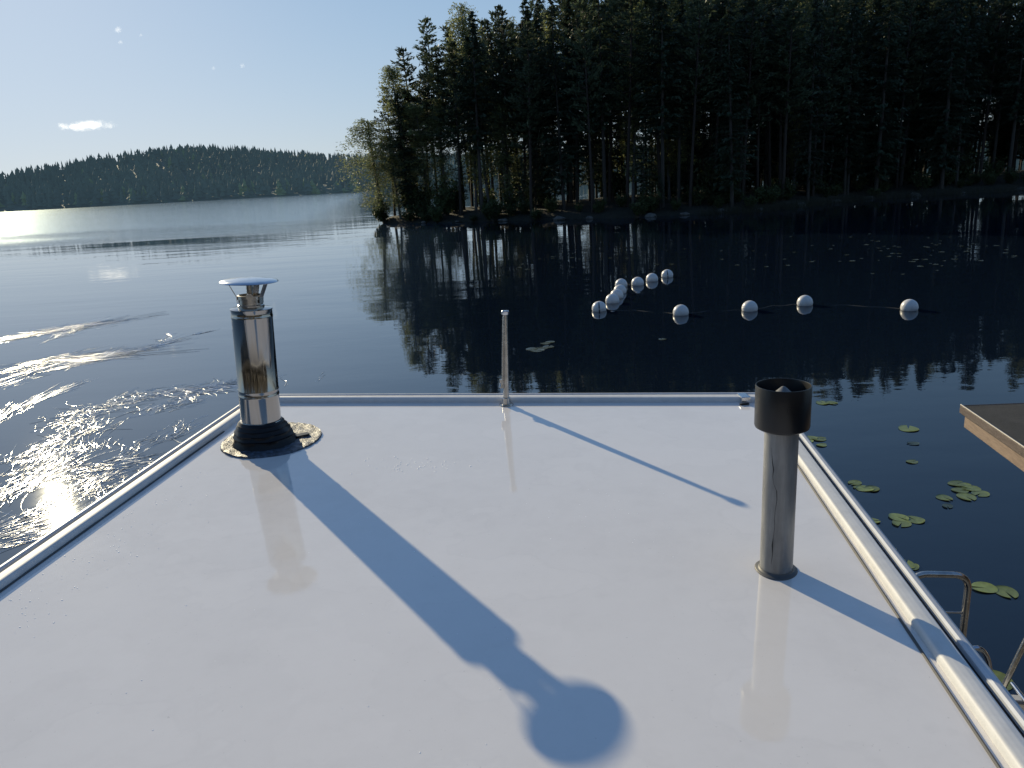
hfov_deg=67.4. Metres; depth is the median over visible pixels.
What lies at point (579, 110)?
pine tree
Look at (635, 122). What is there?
birch tree
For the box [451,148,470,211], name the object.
spruce tree
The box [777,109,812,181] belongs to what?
spruce tree
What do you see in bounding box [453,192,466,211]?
shrub
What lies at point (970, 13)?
spruce tree
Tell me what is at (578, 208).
shrub
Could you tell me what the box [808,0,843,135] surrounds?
pine tree
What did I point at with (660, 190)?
spruce tree
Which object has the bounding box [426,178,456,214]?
shrub
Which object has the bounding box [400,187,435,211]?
shrub
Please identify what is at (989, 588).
lily pad
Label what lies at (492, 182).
spruce tree
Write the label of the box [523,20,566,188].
spruce tree
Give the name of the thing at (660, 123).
birch tree
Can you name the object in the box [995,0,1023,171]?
spruce tree
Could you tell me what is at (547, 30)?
birch tree
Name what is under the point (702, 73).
pine tree
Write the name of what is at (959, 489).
lily pad
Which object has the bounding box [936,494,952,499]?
lily pad
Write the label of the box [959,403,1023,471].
jetty
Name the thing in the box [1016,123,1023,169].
spruce tree
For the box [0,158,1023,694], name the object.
water
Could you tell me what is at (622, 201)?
shrub
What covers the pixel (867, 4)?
birch tree
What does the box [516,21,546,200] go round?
spruce tree
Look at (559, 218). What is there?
boulder
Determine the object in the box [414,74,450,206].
pine tree
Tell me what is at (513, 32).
birch tree
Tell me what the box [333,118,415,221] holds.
birch tree
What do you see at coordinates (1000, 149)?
spruce tree
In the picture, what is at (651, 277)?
buoy
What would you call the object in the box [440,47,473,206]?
pine tree
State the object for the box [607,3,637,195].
birch tree
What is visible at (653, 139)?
spruce tree
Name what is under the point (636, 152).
spruce tree
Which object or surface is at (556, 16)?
pine tree
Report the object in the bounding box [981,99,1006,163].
spruce tree
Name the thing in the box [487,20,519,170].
spruce tree
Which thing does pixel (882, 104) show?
spruce tree
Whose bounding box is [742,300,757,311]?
buoy
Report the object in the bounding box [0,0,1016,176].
sky
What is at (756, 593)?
houseboat
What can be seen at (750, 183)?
shrub
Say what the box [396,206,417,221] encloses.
shrub
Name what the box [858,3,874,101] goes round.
spruce tree
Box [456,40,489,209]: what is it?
tree
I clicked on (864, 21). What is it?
pine tree
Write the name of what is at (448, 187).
shrub
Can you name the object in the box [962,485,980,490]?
lily pad
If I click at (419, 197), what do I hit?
shrub
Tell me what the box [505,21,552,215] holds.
pine tree
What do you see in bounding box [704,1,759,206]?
spruce tree
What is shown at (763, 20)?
pine tree
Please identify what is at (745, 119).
pine tree
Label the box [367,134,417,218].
birch tree
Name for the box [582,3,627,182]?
spruce tree
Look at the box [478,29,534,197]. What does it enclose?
pine tree
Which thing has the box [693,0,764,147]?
tree
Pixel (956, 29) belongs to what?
spruce tree
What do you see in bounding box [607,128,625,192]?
spruce tree
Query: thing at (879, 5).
pine tree
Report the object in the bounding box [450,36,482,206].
pine tree
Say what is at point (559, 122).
spruce tree
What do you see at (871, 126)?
spruce tree
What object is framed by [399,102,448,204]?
birch tree
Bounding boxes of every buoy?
[592,301,605,311]
[605,293,618,302]
[610,289,623,297]
[614,285,625,292]
[615,279,626,286]
[631,277,643,285]
[646,273,657,281]
[661,269,672,277]
[673,304,688,315]
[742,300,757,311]
[797,295,812,305]
[900,299,918,310]
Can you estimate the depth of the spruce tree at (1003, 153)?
95.17 m
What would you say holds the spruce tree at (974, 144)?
on the wooded point ground
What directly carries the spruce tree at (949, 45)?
on the wooded point ground
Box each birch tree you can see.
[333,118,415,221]
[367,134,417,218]
[376,65,420,209]
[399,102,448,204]
[421,97,455,190]
[443,2,502,202]
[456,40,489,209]
[483,98,525,197]
[505,16,527,192]
[540,9,566,199]
[575,3,615,201]
[606,0,665,203]
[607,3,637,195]
[645,0,690,198]
[646,6,694,174]
[652,0,725,181]
[719,0,758,175]
[731,0,763,147]
[776,0,824,189]
[815,0,863,163]
[829,0,873,125]
[869,1,909,181]
[932,0,974,147]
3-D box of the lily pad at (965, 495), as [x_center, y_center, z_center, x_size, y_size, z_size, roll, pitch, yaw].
[5.208,1.290,8.789,0.197,0.008,0.219,-5,15,-7]
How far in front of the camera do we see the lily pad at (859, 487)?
9.16 m
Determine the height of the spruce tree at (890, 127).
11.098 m
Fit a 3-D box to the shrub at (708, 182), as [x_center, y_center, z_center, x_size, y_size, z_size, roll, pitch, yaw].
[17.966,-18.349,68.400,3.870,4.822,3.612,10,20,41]
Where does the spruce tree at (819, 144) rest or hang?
on the wooded point ground
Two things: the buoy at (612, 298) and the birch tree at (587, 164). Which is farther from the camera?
the birch tree at (587, 164)
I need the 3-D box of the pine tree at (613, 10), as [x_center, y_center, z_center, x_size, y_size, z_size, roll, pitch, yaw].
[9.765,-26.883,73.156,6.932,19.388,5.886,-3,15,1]
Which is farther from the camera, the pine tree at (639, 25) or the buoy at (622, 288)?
the pine tree at (639, 25)
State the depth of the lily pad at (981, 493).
8.86 m
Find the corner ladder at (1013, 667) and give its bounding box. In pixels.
[1002,638,1023,701]
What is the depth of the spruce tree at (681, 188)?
70.64 m
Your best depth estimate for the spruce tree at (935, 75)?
91.94 m
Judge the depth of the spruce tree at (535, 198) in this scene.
72.78 m
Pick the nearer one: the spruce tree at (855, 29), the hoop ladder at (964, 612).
the hoop ladder at (964, 612)
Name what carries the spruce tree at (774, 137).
on the wooded point ground
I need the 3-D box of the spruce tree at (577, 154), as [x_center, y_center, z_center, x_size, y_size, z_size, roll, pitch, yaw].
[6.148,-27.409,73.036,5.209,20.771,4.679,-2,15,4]
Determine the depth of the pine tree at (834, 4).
72.75 m
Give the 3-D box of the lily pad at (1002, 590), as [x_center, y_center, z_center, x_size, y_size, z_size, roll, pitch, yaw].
[4.409,1.853,6.848,0.193,0.009,0.215,-3,16,2]
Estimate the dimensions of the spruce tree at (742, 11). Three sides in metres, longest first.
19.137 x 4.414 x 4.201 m
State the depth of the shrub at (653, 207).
66.06 m
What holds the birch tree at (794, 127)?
on the wooded point ground
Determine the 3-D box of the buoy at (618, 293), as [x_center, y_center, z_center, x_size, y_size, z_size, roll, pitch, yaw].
[3.297,-2.779,24.171,0.425,0.420,0.425,-4,17,0]
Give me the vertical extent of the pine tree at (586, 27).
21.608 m
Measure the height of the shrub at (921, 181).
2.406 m
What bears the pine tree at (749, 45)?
on the wooded point ground
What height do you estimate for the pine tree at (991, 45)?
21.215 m
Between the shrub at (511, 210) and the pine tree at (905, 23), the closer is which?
the shrub at (511, 210)
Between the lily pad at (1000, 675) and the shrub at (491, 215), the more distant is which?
the shrub at (491, 215)
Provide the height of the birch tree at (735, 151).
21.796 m
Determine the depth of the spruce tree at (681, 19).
67.09 m
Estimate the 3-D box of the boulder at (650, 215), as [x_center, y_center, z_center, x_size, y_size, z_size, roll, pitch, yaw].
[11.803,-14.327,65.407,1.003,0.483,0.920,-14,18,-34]
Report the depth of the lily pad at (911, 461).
9.90 m
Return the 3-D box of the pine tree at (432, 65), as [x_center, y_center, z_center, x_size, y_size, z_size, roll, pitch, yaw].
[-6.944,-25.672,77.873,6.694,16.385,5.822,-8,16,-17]
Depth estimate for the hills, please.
554.50 m
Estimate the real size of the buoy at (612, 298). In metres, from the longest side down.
0.425 x 0.425 x 0.420 m
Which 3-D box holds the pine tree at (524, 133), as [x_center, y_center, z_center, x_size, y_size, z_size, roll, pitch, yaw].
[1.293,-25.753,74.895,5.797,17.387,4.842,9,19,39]
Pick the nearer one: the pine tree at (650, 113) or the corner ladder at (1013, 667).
the corner ladder at (1013, 667)
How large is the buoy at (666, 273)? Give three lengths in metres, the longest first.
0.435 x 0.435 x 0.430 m
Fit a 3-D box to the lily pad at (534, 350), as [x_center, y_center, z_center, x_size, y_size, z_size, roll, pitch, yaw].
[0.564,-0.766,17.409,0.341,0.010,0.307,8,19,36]
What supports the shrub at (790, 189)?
on the wooded point ground
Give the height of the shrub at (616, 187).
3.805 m
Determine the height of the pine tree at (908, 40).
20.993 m
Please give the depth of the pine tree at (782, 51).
66.18 m
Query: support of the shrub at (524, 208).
on the wooded point ground
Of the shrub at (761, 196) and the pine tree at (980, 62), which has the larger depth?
the pine tree at (980, 62)
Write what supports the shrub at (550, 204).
on the wooded point ground
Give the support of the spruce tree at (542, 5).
on the wooded point ground
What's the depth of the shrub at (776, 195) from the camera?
67.01 m
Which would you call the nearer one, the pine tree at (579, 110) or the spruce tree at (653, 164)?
the pine tree at (579, 110)
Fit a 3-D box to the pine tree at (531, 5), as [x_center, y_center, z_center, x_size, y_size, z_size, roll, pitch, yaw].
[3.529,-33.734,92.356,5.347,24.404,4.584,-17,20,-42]
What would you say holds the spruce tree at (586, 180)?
on the wooded point ground
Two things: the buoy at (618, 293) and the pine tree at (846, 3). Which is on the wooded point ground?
the pine tree at (846, 3)
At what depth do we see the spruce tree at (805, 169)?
68.65 m
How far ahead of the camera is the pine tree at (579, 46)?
65.88 m
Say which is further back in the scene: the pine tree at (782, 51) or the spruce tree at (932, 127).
the spruce tree at (932, 127)
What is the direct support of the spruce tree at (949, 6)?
on the wooded point ground
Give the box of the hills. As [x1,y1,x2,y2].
[0,154,1018,211]
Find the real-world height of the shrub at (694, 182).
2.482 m
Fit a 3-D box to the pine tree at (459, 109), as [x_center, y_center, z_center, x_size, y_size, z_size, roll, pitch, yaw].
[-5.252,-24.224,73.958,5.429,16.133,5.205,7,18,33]
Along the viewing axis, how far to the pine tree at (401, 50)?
77.52 m
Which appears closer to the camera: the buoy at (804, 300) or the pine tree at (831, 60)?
the buoy at (804, 300)
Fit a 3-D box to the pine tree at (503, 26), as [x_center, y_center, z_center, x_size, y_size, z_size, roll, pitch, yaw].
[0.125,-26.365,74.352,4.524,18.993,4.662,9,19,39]
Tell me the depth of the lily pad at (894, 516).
8.38 m
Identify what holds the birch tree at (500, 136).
on the wooded point ground
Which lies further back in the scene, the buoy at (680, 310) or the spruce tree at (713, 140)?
the spruce tree at (713, 140)
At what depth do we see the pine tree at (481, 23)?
85.07 m
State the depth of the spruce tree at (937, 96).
78.67 m
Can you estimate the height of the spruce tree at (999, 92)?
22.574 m
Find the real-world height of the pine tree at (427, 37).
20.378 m
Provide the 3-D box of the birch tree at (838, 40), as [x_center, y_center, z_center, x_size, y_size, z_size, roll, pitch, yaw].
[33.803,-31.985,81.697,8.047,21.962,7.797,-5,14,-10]
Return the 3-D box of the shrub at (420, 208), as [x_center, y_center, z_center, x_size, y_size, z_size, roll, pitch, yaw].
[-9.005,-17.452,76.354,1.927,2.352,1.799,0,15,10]
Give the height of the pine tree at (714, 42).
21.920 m
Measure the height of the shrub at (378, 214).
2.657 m
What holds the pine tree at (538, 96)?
on the wooded point ground
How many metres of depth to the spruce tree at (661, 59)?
64.29 m
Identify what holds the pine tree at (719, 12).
on the wooded point ground
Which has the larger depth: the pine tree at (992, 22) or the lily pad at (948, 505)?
the pine tree at (992, 22)
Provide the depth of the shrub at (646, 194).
66.64 m
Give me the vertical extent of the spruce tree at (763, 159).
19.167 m
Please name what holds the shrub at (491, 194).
on the wooded point ground
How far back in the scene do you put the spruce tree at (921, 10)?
78.24 m
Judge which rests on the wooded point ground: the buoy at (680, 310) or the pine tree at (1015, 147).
the pine tree at (1015, 147)
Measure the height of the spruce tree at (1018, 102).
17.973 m
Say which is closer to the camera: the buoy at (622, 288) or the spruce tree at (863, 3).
the buoy at (622, 288)
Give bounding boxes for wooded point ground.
[382,170,1023,222]
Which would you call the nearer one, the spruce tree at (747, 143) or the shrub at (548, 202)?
the shrub at (548, 202)
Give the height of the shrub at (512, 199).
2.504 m
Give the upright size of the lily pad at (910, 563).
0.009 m
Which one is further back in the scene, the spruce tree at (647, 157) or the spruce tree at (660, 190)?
the spruce tree at (647, 157)
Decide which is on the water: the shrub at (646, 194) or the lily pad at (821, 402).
the lily pad at (821, 402)
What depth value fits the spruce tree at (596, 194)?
87.20 m
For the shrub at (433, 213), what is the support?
on the wooded point ground
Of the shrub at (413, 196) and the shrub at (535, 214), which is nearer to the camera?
the shrub at (535, 214)
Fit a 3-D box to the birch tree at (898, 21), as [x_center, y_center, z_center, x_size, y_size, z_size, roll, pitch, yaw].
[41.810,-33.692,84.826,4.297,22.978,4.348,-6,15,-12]
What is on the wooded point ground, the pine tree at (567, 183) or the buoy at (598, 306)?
the pine tree at (567, 183)
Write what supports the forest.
on the hills
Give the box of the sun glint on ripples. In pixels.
[0,311,322,551]
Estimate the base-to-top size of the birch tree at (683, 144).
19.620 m
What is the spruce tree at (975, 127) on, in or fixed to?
on the wooded point ground
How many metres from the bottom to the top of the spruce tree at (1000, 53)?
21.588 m
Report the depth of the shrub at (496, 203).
72.06 m
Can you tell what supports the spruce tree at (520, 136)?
on the wooded point ground
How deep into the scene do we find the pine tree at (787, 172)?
77.33 m
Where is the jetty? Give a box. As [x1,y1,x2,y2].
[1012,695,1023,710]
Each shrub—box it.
[369,198,390,222]
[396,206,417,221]
[400,176,434,214]
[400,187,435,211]
[411,196,428,218]
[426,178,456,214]
[426,199,441,213]
[427,201,444,221]
[434,179,465,211]
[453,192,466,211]
[472,188,499,203]
[480,199,504,220]
[484,196,505,215]
[499,190,520,205]
[502,203,517,216]
[516,199,532,214]
[530,207,543,219]
[533,179,560,205]
[542,198,558,212]
[543,195,558,211]
[574,201,583,211]
[594,164,631,198]
[594,197,607,211]
[614,192,627,206]
[629,199,650,215]
[635,185,657,207]
[637,191,661,211]
[687,183,707,205]
[692,173,705,195]
[694,154,736,202]
[736,155,763,190]
[752,184,776,203]
[759,183,780,203]
[775,174,798,198]
[850,173,867,190]
[852,146,874,184]
[888,156,926,183]
[909,169,935,190]
[928,159,949,184]
[940,143,977,183]
[976,155,1007,178]
[1000,165,1020,183]
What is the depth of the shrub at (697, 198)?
67.02 m
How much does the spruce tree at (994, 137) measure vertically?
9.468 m
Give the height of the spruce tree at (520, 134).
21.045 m
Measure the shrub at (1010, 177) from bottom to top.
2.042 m
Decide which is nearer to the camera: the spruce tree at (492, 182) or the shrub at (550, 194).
the shrub at (550, 194)
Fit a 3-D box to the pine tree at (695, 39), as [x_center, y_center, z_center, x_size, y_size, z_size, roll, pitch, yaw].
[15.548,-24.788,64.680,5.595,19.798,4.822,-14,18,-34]
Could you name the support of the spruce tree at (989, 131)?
on the wooded point ground
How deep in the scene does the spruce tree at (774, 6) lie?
79.34 m
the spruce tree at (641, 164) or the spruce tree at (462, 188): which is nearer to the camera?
the spruce tree at (641, 164)
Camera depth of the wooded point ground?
73.59 m
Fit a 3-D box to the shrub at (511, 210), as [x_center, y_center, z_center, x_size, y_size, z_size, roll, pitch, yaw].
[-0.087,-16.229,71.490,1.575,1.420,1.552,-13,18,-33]
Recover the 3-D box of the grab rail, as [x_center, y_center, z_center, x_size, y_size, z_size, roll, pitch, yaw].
[2.529,1.768,4.243,0.186,0.730,0.042,1,15,14]
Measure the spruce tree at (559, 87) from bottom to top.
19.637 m
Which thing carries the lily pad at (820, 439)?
on the water
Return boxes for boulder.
[553,216,565,219]
[645,213,656,216]
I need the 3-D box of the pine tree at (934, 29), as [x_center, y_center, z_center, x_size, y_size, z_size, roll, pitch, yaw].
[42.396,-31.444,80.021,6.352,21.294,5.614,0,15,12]
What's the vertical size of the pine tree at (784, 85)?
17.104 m
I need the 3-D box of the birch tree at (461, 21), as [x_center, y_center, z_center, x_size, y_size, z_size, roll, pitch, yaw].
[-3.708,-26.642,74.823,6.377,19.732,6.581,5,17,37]
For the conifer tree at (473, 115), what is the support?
on the wooded point ground
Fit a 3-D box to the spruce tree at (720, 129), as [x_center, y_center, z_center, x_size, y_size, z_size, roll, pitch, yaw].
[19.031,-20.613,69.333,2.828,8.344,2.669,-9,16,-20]
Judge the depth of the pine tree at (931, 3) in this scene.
81.61 m
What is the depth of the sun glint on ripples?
12.36 m
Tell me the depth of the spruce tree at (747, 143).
79.62 m
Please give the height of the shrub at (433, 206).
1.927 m
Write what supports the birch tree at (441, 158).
on the wooded point ground
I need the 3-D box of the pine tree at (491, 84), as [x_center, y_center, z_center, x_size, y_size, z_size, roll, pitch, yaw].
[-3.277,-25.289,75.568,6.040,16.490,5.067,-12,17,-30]
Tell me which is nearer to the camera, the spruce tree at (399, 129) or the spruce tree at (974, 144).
the spruce tree at (399, 129)
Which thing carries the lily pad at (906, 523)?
on the water
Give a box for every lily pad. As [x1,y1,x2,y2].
[530,349,543,351]
[811,437,825,440]
[816,401,828,404]
[848,480,861,484]
[856,485,873,490]
[864,485,879,490]
[888,513,908,520]
[892,520,911,526]
[898,425,918,431]
[904,559,914,567]
[905,516,924,523]
[906,460,917,463]
[911,563,918,569]
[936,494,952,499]
[942,503,952,507]
[948,480,965,485]
[951,487,968,492]
[956,493,976,499]
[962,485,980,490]
[971,490,989,496]
[971,582,997,592]
[992,670,1012,689]
[995,585,1018,597]
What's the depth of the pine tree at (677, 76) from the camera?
74.80 m
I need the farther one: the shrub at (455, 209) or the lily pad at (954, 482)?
the shrub at (455, 209)
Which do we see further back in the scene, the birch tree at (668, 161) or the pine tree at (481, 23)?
the pine tree at (481, 23)
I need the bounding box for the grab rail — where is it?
[972,645,991,669]
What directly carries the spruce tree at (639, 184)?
on the wooded point ground
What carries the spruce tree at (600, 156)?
on the wooded point ground
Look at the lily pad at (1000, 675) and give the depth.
5.75 m
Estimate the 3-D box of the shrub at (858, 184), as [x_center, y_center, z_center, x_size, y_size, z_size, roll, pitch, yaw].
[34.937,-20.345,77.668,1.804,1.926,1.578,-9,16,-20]
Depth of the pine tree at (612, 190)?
74.12 m
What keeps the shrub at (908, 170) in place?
on the wooded point ground
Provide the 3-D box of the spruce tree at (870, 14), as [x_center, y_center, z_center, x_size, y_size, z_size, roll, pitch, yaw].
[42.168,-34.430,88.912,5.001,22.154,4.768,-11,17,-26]
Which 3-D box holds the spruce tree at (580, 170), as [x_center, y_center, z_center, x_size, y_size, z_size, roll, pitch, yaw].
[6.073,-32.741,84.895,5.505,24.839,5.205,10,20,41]
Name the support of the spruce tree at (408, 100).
on the wooded point ground
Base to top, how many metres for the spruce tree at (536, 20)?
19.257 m
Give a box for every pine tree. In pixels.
[372,87,409,215]
[384,47,432,184]
[410,16,452,130]
[410,44,470,180]
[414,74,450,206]
[421,41,485,214]
[423,24,468,209]
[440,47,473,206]
[442,30,470,200]
[446,40,507,209]
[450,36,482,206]
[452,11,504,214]
[466,18,494,191]
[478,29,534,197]
[484,9,515,202]
[489,4,531,196]
[499,28,556,208]
[501,23,545,199]
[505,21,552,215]
[529,0,541,28]
[540,7,560,133]
[545,0,583,201]
[552,0,562,111]
[556,0,580,199]
[558,0,609,212]
[565,0,604,200]
[583,0,644,202]
[591,0,631,199]
[595,0,660,206]
[614,0,647,156]
[615,1,644,165]
[625,0,688,203]
[638,12,659,182]
[643,0,700,179]
[661,0,728,205]
[683,2,715,191]
[685,0,751,180]
[690,0,732,166]
[693,0,730,177]
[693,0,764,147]
[716,0,780,199]
[732,0,784,197]
[732,2,765,193]
[736,0,803,189]
[744,5,814,184]
[754,0,820,200]
[772,2,808,181]
[791,5,849,196]
[802,0,859,182]
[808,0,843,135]
[816,0,870,188]
[830,0,882,173]
[839,3,864,173]
[859,0,902,185]
[882,0,933,182]
[882,0,936,187]
[897,0,944,162]
[899,0,954,183]
[965,0,1009,175]
[971,0,1010,169]
[972,0,1023,181]
[1003,21,1023,169]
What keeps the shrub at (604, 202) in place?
on the wooded point ground
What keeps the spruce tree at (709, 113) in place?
on the wooded point ground
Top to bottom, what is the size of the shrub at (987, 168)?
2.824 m
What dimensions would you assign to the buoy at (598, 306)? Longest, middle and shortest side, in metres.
0.425 x 0.425 x 0.420 m
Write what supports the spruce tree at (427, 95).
on the wooded point ground
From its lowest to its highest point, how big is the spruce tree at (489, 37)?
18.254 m
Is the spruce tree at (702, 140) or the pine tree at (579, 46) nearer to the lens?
the pine tree at (579, 46)
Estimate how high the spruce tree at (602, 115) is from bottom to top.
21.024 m
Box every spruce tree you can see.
[383,92,423,208]
[393,125,416,209]
[397,89,428,182]
[415,41,446,200]
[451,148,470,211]
[471,30,496,191]
[482,19,517,199]
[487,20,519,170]
[512,0,560,205]
[514,156,529,203]
[515,27,528,166]
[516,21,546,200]
[519,9,539,181]
[520,2,562,188]
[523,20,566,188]
[525,140,545,209]
[526,0,555,191]
[536,0,586,209]
[545,0,595,202]
[550,0,600,203]
[554,0,588,178]
[569,0,627,206]
[579,41,601,198]
[580,2,618,196]
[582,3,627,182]
[585,1,604,197]
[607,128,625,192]
[624,109,650,183]
[630,119,658,195]
[636,0,692,207]
[636,169,645,194]
[644,133,656,192]
[647,5,660,172]
[648,142,656,189]
[655,173,664,209]
[659,0,701,201]
[672,165,683,195]
[693,9,717,160]
[695,101,729,174]
[697,121,708,174]
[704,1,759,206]
[707,110,734,178]
[728,0,765,193]
[728,96,756,168]
[743,2,792,187]
[750,0,782,187]
[761,0,799,155]
[776,2,835,189]
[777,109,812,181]
[786,0,833,200]
[822,0,873,194]
[837,0,873,181]
[849,0,913,188]
[856,2,900,181]
[858,0,892,144]
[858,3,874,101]
[864,78,900,190]
[886,0,939,185]
[903,0,946,176]
[915,0,981,188]
[919,0,957,180]
[922,0,945,171]
[926,0,983,153]
[929,1,959,151]
[937,0,994,185]
[944,0,992,161]
[965,1,1003,174]
[966,100,992,174]
[976,6,1013,157]
[978,0,1023,167]
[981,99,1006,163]
[985,7,1023,182]
[985,113,1015,166]
[988,102,1006,168]
[989,0,1023,168]
[989,102,1015,167]
[993,22,1023,164]
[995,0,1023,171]
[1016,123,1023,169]
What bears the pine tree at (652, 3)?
on the wooded point ground
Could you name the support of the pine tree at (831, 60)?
on the wooded point ground
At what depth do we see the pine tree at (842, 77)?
83.00 m
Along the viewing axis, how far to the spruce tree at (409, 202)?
77.67 m
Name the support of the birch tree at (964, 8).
on the wooded point ground
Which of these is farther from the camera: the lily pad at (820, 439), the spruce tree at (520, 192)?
the spruce tree at (520, 192)
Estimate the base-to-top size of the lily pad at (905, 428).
0.009 m
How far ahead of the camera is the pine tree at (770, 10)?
70.70 m
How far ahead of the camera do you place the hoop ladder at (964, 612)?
4.36 m
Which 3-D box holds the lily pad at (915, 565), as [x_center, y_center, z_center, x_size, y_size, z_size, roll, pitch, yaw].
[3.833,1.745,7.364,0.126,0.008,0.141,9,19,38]
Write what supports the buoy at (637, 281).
on the water
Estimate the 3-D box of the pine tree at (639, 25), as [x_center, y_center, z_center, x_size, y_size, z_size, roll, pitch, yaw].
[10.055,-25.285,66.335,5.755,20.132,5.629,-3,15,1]
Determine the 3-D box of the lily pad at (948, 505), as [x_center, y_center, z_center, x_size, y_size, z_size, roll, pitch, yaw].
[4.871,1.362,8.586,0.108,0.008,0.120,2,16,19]
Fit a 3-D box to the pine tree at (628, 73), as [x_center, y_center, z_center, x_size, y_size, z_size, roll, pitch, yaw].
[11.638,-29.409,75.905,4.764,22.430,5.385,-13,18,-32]
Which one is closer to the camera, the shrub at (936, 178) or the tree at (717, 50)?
the tree at (717, 50)
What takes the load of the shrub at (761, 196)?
on the wooded point ground
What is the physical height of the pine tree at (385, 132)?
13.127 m
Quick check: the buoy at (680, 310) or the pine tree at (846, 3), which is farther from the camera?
the pine tree at (846, 3)
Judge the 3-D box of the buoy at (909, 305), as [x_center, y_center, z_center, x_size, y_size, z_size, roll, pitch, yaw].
[10.214,-1.972,19.739,0.425,0.420,0.425,-5,16,1]
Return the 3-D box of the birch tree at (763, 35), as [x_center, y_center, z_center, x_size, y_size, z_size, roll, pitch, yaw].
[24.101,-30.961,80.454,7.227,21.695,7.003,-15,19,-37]
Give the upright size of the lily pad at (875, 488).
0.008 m
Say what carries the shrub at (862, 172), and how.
on the wooded point ground
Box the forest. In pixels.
[0,131,989,207]
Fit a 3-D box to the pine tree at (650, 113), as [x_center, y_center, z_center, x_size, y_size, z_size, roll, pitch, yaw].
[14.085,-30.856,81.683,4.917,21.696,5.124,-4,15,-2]
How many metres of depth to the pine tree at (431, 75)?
75.61 m
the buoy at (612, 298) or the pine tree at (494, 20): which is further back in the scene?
the pine tree at (494, 20)
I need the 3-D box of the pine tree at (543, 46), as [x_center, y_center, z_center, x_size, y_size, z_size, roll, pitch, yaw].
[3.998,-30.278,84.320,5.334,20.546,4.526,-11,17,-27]
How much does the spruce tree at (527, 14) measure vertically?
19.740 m
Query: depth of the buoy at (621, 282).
26.33 m
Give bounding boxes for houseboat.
[0,277,1023,767]
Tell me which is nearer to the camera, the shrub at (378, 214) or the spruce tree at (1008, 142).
the shrub at (378, 214)
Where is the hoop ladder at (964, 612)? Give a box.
[915,571,971,636]
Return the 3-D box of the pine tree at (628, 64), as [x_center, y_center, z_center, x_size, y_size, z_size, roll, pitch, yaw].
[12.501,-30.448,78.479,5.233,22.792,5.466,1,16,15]
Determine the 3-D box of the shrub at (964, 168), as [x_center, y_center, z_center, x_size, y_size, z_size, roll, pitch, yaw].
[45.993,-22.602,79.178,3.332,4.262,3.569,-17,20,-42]
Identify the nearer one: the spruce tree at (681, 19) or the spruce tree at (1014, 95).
the spruce tree at (681, 19)
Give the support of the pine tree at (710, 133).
on the wooded point ground
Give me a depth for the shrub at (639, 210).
65.88 m
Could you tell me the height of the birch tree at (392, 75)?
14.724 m
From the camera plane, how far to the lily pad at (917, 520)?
8.30 m
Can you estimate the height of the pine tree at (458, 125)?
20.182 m
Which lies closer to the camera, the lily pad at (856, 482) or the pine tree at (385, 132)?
the lily pad at (856, 482)

